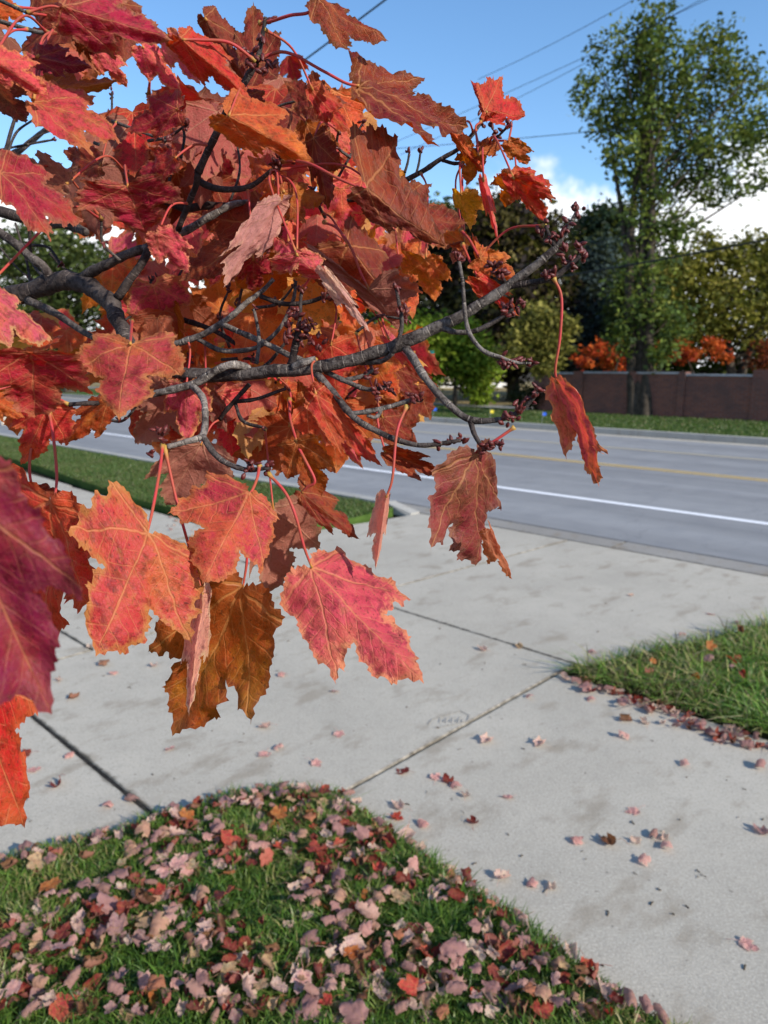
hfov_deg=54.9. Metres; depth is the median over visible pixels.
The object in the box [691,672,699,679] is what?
fallen leaf
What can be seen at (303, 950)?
fallen leaf
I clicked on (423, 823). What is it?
fallen leaf
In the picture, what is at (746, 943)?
fallen leaf
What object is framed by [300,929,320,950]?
fallen leaf
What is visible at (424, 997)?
fallen leaf
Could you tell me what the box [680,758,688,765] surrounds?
fallen leaf
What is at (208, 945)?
fallen leaf
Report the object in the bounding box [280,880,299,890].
fallen leaf
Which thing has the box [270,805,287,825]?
fallen leaf
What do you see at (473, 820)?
fallen leaf
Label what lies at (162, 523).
sidewalk
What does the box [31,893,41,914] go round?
fallen leaf
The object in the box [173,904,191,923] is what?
fallen leaf
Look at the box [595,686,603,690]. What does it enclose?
fallen leaf
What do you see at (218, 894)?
fallen leaf
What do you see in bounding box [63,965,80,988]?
fallen leaf
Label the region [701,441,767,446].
gutter
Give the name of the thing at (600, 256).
spruce tree
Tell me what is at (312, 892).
fallen leaf
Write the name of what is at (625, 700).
fallen leaf
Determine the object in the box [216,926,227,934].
fallen leaf
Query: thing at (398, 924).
fallen leaf
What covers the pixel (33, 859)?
fallen leaf
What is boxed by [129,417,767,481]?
road marking
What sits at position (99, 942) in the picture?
fallen leaf
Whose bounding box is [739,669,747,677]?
fallen leaf
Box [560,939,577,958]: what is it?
fallen leaf
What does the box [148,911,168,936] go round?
fallen leaf
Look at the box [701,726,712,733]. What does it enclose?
fallen leaf
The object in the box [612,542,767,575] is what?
gutter
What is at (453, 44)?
sky
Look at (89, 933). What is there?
fallen leaf
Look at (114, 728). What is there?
driveway
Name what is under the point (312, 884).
fallen leaf
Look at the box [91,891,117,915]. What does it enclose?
fallen leaf
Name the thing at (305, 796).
fallen leaf
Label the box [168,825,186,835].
fallen leaf
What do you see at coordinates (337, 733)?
fallen leaf
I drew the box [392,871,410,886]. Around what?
fallen leaf
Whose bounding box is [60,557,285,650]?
driveway
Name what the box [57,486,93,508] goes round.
sidewalk
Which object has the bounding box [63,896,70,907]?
fallen leaf
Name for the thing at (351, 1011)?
fallen leaf
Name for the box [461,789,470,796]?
fallen leaf
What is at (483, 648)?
fallen leaf
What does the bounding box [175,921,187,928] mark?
fallen leaf
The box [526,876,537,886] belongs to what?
fallen leaf
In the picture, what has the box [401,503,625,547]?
gutter
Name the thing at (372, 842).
fallen leaf
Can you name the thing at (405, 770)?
fallen leaf
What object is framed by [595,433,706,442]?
gutter
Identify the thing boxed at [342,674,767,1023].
sidewalk
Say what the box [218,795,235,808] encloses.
fallen leaf
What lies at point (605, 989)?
fallen leaf
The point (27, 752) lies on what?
fallen leaf
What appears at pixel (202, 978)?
fallen leaf
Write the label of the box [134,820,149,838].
fallen leaf
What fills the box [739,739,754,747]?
fallen leaf
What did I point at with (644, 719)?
fallen leaf
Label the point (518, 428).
gutter
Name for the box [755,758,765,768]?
fallen leaf
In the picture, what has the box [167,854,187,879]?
fallen leaf
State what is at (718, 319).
yellow tree
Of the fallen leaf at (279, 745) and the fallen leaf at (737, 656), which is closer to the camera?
the fallen leaf at (279, 745)
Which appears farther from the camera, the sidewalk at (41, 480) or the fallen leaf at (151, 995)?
the sidewalk at (41, 480)
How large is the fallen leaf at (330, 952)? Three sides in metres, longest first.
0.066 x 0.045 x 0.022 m
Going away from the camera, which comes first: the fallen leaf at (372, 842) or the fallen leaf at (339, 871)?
the fallen leaf at (339, 871)
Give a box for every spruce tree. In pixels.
[558,224,622,371]
[559,193,657,371]
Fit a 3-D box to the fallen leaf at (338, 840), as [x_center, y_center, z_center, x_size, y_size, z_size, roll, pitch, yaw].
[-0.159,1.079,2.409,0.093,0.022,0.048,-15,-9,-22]
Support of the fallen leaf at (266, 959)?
on the grass at (413, 913)
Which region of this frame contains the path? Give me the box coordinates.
[88,387,532,408]
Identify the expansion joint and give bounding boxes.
[30,716,151,814]
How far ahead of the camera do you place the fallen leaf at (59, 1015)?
1.81 m
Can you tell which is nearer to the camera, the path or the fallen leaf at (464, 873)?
the fallen leaf at (464, 873)
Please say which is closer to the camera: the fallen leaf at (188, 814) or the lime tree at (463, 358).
the fallen leaf at (188, 814)
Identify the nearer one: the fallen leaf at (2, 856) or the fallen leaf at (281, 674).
the fallen leaf at (2, 856)
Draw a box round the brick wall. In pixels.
[533,370,767,421]
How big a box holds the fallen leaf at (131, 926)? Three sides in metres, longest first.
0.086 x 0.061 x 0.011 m
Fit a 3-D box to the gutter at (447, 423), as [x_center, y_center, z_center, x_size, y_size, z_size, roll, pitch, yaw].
[1.400,-2.483,20.799,2.995,0.045,0.384,11,15,43]
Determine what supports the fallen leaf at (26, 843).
on the grass at (413, 913)
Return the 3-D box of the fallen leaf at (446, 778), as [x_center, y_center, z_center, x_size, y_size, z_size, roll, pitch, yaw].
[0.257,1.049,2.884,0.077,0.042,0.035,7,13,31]
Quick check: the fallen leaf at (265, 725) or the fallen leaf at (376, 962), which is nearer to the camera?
the fallen leaf at (376, 962)
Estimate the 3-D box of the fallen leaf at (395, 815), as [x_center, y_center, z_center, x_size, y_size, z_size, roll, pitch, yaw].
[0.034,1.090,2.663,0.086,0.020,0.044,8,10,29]
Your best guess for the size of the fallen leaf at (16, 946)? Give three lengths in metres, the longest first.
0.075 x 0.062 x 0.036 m
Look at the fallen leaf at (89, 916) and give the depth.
2.08 m
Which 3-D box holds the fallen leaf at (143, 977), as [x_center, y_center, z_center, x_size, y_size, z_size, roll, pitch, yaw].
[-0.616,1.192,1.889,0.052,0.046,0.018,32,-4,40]
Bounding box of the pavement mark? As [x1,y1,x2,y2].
[428,710,469,727]
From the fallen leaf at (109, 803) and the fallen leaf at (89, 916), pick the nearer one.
the fallen leaf at (89, 916)
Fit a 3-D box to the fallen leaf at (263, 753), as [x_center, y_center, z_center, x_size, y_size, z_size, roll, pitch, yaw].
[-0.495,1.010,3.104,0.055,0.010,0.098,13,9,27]
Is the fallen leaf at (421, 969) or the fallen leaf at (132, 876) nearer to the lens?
the fallen leaf at (421, 969)
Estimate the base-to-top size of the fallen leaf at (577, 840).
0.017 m
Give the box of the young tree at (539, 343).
[488,291,582,383]
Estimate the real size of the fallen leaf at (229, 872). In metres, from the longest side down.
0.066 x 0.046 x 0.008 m
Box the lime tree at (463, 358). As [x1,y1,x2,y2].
[368,308,506,405]
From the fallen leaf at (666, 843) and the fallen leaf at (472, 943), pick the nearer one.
the fallen leaf at (472, 943)
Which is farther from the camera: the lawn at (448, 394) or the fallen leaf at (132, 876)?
the lawn at (448, 394)
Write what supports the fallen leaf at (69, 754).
on the driveway at (78, 796)
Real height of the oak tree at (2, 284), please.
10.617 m
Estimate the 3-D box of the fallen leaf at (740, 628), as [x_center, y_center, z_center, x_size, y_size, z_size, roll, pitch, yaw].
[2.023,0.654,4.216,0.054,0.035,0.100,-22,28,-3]
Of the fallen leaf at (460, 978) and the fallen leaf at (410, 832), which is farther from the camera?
the fallen leaf at (410, 832)
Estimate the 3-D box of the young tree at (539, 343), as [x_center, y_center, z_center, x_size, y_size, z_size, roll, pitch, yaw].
[4.622,-4.756,22.610,2.693,3.915,1.983,4,12,18]
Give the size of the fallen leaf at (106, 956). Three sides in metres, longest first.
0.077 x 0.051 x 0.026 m
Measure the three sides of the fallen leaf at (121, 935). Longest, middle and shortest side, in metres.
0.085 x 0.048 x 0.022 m
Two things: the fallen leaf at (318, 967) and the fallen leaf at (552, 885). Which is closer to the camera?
the fallen leaf at (318, 967)
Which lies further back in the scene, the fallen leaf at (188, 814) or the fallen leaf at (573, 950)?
the fallen leaf at (188, 814)
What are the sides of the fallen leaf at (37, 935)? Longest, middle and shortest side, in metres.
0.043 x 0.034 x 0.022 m
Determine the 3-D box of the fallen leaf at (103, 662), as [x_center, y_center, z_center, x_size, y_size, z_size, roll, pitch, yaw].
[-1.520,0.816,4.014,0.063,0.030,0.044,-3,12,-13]
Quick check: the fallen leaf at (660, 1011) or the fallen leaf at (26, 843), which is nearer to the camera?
the fallen leaf at (660, 1011)
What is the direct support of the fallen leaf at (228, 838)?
on the grass at (413, 913)
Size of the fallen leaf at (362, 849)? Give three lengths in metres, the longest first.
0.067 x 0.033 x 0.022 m
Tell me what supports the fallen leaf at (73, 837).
on the grass at (413, 913)
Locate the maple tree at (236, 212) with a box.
[0,0,607,827]
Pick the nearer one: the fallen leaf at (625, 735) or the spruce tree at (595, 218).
the fallen leaf at (625, 735)
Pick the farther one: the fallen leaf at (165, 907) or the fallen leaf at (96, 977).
the fallen leaf at (165, 907)
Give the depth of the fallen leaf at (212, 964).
1.94 m
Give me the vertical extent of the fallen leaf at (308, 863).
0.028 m
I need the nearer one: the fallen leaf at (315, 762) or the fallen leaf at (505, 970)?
the fallen leaf at (505, 970)
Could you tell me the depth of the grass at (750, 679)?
3.80 m
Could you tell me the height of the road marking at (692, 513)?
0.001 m
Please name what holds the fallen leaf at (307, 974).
on the grass at (413, 913)
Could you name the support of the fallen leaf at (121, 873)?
on the grass at (413, 913)
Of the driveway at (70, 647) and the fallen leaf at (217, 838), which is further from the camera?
the driveway at (70, 647)
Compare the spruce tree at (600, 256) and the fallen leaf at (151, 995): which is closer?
the fallen leaf at (151, 995)
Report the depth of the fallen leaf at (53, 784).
2.87 m
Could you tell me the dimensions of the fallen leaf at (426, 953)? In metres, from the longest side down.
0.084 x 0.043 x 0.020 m
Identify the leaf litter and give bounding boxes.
[0,414,765,1023]
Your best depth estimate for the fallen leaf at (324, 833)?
2.46 m
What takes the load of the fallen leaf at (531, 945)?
on the grass at (413, 913)
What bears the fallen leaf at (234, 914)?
on the grass at (413, 913)
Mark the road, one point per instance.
(735, 540)
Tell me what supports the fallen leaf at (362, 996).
on the grass at (413, 913)
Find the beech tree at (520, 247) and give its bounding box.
[409,182,595,400]
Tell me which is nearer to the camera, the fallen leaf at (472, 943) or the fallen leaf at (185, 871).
the fallen leaf at (472, 943)
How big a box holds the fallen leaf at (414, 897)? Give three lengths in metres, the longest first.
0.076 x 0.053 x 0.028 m
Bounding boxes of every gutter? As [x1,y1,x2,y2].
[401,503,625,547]
[418,422,480,425]
[475,426,557,431]
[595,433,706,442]
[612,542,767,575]
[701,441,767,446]
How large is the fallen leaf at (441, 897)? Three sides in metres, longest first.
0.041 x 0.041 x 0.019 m
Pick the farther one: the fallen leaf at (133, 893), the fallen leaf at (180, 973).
the fallen leaf at (133, 893)
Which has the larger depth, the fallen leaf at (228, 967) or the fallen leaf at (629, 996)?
the fallen leaf at (228, 967)
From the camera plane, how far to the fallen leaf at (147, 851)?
2.37 m
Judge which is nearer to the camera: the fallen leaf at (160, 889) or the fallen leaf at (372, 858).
the fallen leaf at (160, 889)
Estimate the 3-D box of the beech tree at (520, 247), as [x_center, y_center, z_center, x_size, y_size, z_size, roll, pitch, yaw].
[4.607,-9.645,33.029,10.704,9.516,8.654,0,11,0]
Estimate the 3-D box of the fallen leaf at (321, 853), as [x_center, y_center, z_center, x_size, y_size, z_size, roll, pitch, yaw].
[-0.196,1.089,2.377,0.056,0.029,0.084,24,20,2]
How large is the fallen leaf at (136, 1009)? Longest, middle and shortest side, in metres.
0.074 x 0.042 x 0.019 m
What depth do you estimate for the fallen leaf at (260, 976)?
1.91 m
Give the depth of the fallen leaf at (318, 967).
1.91 m
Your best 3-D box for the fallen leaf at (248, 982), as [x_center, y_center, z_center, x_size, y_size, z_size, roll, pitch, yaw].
[-0.341,1.179,1.852,0.037,0.116,0.058,-35,-4,-9]
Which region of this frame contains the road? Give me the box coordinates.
[0,397,767,565]
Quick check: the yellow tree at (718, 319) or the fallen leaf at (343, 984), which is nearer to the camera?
the fallen leaf at (343, 984)
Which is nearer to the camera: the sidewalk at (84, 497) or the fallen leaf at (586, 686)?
the fallen leaf at (586, 686)
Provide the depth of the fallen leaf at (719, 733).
3.27 m
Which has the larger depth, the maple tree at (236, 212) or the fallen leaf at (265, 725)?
the fallen leaf at (265, 725)
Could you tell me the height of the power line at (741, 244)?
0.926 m
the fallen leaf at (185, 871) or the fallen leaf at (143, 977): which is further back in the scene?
the fallen leaf at (185, 871)
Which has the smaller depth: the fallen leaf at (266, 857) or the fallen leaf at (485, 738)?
the fallen leaf at (266, 857)
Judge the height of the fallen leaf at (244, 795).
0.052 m
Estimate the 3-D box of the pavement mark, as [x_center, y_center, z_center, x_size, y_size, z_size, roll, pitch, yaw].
[0.297,0.953,3.394,0.220,0.001,0.100,-6,13,-29]
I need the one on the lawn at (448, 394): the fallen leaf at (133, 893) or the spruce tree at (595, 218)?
the spruce tree at (595, 218)
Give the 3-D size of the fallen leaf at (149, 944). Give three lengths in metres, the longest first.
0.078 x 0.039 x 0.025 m
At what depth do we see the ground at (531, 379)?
11.32 m
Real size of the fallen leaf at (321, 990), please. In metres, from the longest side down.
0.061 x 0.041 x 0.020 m
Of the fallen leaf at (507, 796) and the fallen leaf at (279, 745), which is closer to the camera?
the fallen leaf at (507, 796)
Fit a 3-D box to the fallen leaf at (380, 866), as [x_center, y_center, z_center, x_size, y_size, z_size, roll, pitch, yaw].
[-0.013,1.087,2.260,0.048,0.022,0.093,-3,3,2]
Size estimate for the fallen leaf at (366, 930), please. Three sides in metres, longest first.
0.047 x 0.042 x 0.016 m
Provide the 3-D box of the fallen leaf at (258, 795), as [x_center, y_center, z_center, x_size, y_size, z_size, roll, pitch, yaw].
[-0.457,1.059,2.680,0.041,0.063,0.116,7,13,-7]
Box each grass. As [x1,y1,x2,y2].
[0,435,392,517]
[0,776,699,1023]
[539,605,767,735]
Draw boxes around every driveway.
[0,717,148,856]
[33,598,572,812]
[55,632,90,659]
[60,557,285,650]
[177,514,567,586]
[393,541,767,668]
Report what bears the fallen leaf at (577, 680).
on the sidewalk at (591, 775)
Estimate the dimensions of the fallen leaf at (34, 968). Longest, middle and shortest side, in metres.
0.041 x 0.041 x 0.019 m
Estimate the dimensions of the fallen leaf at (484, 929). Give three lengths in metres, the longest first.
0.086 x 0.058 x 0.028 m
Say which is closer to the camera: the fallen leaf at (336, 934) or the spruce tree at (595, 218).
the fallen leaf at (336, 934)
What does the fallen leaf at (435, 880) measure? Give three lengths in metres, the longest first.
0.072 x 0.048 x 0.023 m
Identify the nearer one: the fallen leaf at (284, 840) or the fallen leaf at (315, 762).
the fallen leaf at (284, 840)
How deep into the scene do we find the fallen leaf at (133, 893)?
2.20 m
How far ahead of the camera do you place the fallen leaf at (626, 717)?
3.40 m
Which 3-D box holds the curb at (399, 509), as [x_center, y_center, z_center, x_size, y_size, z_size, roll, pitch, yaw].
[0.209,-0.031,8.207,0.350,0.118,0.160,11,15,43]
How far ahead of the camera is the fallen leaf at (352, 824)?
2.54 m
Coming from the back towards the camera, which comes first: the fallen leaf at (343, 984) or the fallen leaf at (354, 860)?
the fallen leaf at (354, 860)
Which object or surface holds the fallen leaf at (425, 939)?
on the grass at (413, 913)
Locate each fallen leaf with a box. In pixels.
[0,853,7,862]
[0,973,4,987]
[2,943,22,964]
[17,970,31,997]
[18,840,32,850]
[23,748,33,756]
[26,845,47,869]
[27,766,40,772]
[29,963,43,973]
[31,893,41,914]
[32,927,42,941]
[37,941,74,955]
[39,877,61,891]
[41,992,80,1022]
[42,923,53,935]
[48,847,72,857]
[50,774,63,786]
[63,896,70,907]
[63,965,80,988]
[65,751,73,757]
[67,692,79,700]
[69,973,105,999]
[72,835,79,850]
[74,1012,102,1019]
[78,928,97,954]
[87,911,100,920]
[90,927,116,948]
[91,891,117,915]
[95,881,112,893]
[97,947,107,962]
[98,659,109,665]
[102,800,113,806]
[107,866,129,882]
[107,911,124,946]
[110,931,126,954]
[114,827,122,838]
[115,892,138,915]
[123,847,138,859]
[123,929,148,946]
[124,793,139,801]
[126,869,145,886]
[127,916,137,935]
[129,1002,147,1021]
[131,888,135,897]
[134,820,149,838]
[137,969,149,989]
[142,931,165,953]
[143,847,151,855]
[145,974,165,993]
[147,882,178,894]
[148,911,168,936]
[148,989,157,1003]
[149,864,160,869]
[156,858,172,877]
[158,905,177,916]
[162,991,170,1005]
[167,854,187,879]
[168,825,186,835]
[171,835,178,844]
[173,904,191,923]
[173,930,195,947]
[174,970,186,980]
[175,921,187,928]
[178,862,193,878]
[179,806,193,822]
[185,978,206,999]
[192,796,202,803]
[196,970,214,989]
[202,930,214,950]
[206,985,231,1013]
[207,962,219,978]
[208,961,242,985]
[209,829,242,845]
[210,885,239,900]
[213,833,219,844]
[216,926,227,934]
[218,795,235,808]
[219,870,234,875]
[225,852,250,864]
[226,909,239,922]
[230,838,247,850]
[230,971,258,1004]
[232,931,262,953]
[236,790,247,799]
[241,1002,267,1017]
[253,791,263,810]
[255,964,271,978]
[258,721,276,727]
[258,749,270,756]
[258,841,272,848]
[258,950,276,969]
[259,843,273,866]
[268,818,280,829]
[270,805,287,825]
[273,743,283,750]
[278,672,287,676]
[278,838,289,847]
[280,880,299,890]
[280,960,291,971]
[290,958,312,993]
[292,993,320,1019]
[295,947,309,969]
[297,793,310,802]
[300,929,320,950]
[302,861,314,872]
[304,757,321,766]
[304,876,320,893]
[304,888,321,896]
[305,839,327,857]
[312,962,326,983]
[315,844,329,861]
[315,944,338,957]
[316,987,325,996]
[319,825,331,837]
[319,997,339,1011]
[320,901,332,912]
[324,837,346,852]
[326,908,352,930]
[330,863,345,887]
[332,929,339,941]
[333,727,344,736]
[338,970,348,990]
[339,920,366,954]
[339,998,368,1023]
[344,855,358,866]
[349,822,362,826]
[349,958,357,975]
[353,846,364,855]
[355,898,380,919]
[356,987,373,999]
[358,920,373,936]
[365,837,383,848]
[367,851,381,865]
[368,959,383,967]
[369,991,402,1006]
[372,862,386,877]
[372,973,389,989]
[383,811,403,819]
[384,918,405,929]
[384,930,393,944]
[389,888,420,905]
[392,798,404,809]
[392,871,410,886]
[396,767,414,773]
[397,816,415,844]
[397,973,430,996]
[401,892,423,906]
[407,855,418,871]
[407,935,418,962]
[414,944,434,959]
[414,959,427,978]
[416,991,435,1010]
[417,819,428,827]
[419,924,430,944]
[424,874,441,885]
[430,772,439,783]
[436,895,447,901]
[440,773,453,782]
[440,937,467,962]
[445,980,467,995]
[450,781,462,789]
[458,974,466,982]
[460,866,476,892]
[460,937,484,950]
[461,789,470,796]
[466,815,478,824]
[474,895,481,905]
[476,984,496,1003]
[477,644,487,650]
[480,732,492,742]
[481,913,492,938]
[481,989,500,1020]
[484,932,504,955]
[485,939,517,962]
[494,868,510,884]
[498,966,513,980]
[502,794,513,797]
[507,990,521,1010]
[508,924,517,932]
[521,911,533,932]
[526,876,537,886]
[527,939,541,954]
[529,984,551,1002]
[533,735,545,745]
[546,880,556,893]
[548,955,565,970]
[549,995,569,1007]
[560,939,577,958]
[569,991,580,1002]
[570,676,581,684]
[570,835,583,844]
[577,681,591,692]
[586,962,610,979]
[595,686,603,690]
[597,974,618,1009]
[598,831,627,844]
[601,1006,613,1016]
[617,697,631,703]
[617,986,625,994]
[618,730,629,739]
[619,714,631,720]
[620,988,636,1009]
[625,805,644,815]
[630,834,641,843]
[638,853,650,865]
[639,716,650,725]
[649,828,657,838]
[652,1002,669,1023]
[655,830,668,841]
[661,840,673,849]
[666,701,675,712]
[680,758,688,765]
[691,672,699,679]
[693,718,705,729]
[699,640,716,650]
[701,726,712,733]
[703,654,713,661]
[709,726,724,735]
[734,655,741,661]
[735,936,760,951]
[737,624,743,632]
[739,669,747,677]
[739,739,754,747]
[752,822,767,834]
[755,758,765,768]
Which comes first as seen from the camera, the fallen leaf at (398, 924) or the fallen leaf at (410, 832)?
the fallen leaf at (398, 924)
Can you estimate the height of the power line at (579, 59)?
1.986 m
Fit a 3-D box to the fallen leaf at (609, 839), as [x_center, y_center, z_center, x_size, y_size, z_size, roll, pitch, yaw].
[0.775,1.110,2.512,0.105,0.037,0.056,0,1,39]
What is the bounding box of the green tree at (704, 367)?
[593,243,767,373]
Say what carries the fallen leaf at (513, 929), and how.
on the grass at (413, 913)
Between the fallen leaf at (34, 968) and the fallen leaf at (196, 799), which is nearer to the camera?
the fallen leaf at (34, 968)
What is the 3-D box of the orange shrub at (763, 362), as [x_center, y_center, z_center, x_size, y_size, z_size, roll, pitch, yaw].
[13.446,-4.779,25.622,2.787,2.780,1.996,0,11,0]
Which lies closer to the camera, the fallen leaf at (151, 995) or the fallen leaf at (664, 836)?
the fallen leaf at (151, 995)
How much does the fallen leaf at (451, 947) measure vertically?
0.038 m
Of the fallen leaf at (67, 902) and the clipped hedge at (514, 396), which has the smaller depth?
the fallen leaf at (67, 902)
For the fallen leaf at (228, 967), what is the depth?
1.92 m
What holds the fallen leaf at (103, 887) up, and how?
on the grass at (413, 913)
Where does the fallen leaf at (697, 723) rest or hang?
on the sidewalk at (591, 775)
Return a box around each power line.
[283,0,385,76]
[396,112,767,148]
[398,0,705,140]
[400,0,699,154]
[458,238,767,291]
[459,186,767,284]
[477,0,632,79]
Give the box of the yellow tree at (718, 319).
[655,224,767,373]
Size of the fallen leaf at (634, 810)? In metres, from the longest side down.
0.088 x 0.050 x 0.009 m
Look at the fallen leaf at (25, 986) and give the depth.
1.87 m
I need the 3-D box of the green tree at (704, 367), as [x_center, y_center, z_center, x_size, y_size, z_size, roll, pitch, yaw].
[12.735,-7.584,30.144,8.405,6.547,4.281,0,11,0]
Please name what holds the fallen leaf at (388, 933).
on the grass at (413, 913)
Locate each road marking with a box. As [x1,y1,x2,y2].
[90,431,767,524]
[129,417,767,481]
[413,431,767,460]
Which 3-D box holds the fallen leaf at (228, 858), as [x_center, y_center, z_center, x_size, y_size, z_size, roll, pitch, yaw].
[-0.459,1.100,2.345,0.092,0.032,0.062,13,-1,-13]
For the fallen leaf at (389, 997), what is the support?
on the grass at (413, 913)
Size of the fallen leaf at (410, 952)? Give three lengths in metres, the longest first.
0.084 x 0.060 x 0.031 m
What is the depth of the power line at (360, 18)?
7.18 m
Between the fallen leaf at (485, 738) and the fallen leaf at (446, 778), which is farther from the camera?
the fallen leaf at (485, 738)
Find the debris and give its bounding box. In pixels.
[29,553,763,988]
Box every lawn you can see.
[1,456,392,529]
[60,388,767,437]
[88,382,532,408]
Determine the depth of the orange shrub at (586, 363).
26.43 m
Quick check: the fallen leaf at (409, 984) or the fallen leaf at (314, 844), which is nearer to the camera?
the fallen leaf at (409, 984)
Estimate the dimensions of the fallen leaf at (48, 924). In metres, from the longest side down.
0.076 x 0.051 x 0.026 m
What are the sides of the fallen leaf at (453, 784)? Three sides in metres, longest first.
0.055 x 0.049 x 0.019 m
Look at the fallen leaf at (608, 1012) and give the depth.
1.80 m
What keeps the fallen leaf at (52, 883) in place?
on the grass at (413, 913)
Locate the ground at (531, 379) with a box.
[23,368,717,522]
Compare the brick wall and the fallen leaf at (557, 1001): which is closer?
the fallen leaf at (557, 1001)
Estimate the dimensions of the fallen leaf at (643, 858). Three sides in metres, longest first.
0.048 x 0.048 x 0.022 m
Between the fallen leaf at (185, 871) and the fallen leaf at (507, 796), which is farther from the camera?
the fallen leaf at (507, 796)
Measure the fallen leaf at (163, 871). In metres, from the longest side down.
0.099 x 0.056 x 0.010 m
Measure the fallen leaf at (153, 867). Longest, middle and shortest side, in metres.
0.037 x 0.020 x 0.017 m
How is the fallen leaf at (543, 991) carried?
on the grass at (413, 913)
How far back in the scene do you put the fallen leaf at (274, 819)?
2.57 m
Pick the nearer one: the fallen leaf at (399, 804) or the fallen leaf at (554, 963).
the fallen leaf at (554, 963)
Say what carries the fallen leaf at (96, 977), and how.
on the grass at (413, 913)
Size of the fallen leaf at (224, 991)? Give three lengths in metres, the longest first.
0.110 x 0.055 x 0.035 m
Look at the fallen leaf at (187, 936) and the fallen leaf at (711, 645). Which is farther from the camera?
the fallen leaf at (711, 645)
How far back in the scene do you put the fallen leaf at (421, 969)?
1.92 m
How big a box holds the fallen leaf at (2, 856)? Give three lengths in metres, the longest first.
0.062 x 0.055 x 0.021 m
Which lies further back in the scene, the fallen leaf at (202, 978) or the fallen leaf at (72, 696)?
the fallen leaf at (72, 696)
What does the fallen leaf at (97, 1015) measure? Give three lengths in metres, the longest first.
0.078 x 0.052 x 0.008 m
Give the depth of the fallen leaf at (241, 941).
2.02 m
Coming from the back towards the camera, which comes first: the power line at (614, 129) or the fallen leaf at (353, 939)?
the power line at (614, 129)
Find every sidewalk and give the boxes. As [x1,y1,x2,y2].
[26,473,71,487]
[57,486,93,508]
[142,508,203,539]
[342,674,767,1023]
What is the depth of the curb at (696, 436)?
16.92 m
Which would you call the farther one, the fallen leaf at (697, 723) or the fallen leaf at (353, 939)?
the fallen leaf at (697, 723)
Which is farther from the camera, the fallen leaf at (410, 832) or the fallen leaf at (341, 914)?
the fallen leaf at (410, 832)
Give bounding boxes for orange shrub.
[568,335,625,371]
[654,335,734,373]
[742,338,767,370]
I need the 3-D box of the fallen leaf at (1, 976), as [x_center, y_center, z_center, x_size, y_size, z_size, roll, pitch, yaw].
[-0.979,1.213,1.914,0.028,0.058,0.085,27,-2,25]
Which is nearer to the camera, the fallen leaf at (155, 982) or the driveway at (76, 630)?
the fallen leaf at (155, 982)
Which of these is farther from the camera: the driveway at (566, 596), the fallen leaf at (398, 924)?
the driveway at (566, 596)
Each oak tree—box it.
[0,219,153,392]
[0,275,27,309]
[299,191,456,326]
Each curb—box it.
[0,433,394,502]
[61,394,767,444]
[389,501,418,515]
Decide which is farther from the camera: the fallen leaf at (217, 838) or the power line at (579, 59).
the power line at (579, 59)
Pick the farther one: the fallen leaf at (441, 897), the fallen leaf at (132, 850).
the fallen leaf at (132, 850)
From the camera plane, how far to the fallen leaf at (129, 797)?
2.75 m
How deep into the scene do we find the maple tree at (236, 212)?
0.51 m
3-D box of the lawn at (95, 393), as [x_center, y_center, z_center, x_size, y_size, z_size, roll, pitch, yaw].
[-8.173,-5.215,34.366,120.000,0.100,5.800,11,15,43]
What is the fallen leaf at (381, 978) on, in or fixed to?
on the leaf litter
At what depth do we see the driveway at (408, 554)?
6.57 m
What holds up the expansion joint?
on the driveway at (78, 796)
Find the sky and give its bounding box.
[0,0,767,367]
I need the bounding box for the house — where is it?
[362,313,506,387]
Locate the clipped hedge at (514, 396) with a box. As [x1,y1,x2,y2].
[503,382,544,409]
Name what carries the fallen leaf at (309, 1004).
on the grass at (413, 913)
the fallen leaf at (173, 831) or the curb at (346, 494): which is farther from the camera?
the curb at (346, 494)
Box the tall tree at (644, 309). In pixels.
[564,0,767,415]
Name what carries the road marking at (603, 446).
on the road
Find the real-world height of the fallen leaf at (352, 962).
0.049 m
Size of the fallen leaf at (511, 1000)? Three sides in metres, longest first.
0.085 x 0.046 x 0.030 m
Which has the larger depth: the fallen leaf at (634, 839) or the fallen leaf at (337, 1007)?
the fallen leaf at (634, 839)
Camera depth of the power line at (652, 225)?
18.17 m
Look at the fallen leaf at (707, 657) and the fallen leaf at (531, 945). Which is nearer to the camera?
the fallen leaf at (531, 945)
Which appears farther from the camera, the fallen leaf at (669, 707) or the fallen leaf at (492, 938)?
the fallen leaf at (669, 707)
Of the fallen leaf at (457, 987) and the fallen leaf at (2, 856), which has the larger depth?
the fallen leaf at (2, 856)
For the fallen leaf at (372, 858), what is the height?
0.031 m
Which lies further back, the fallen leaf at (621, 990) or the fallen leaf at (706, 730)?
the fallen leaf at (706, 730)

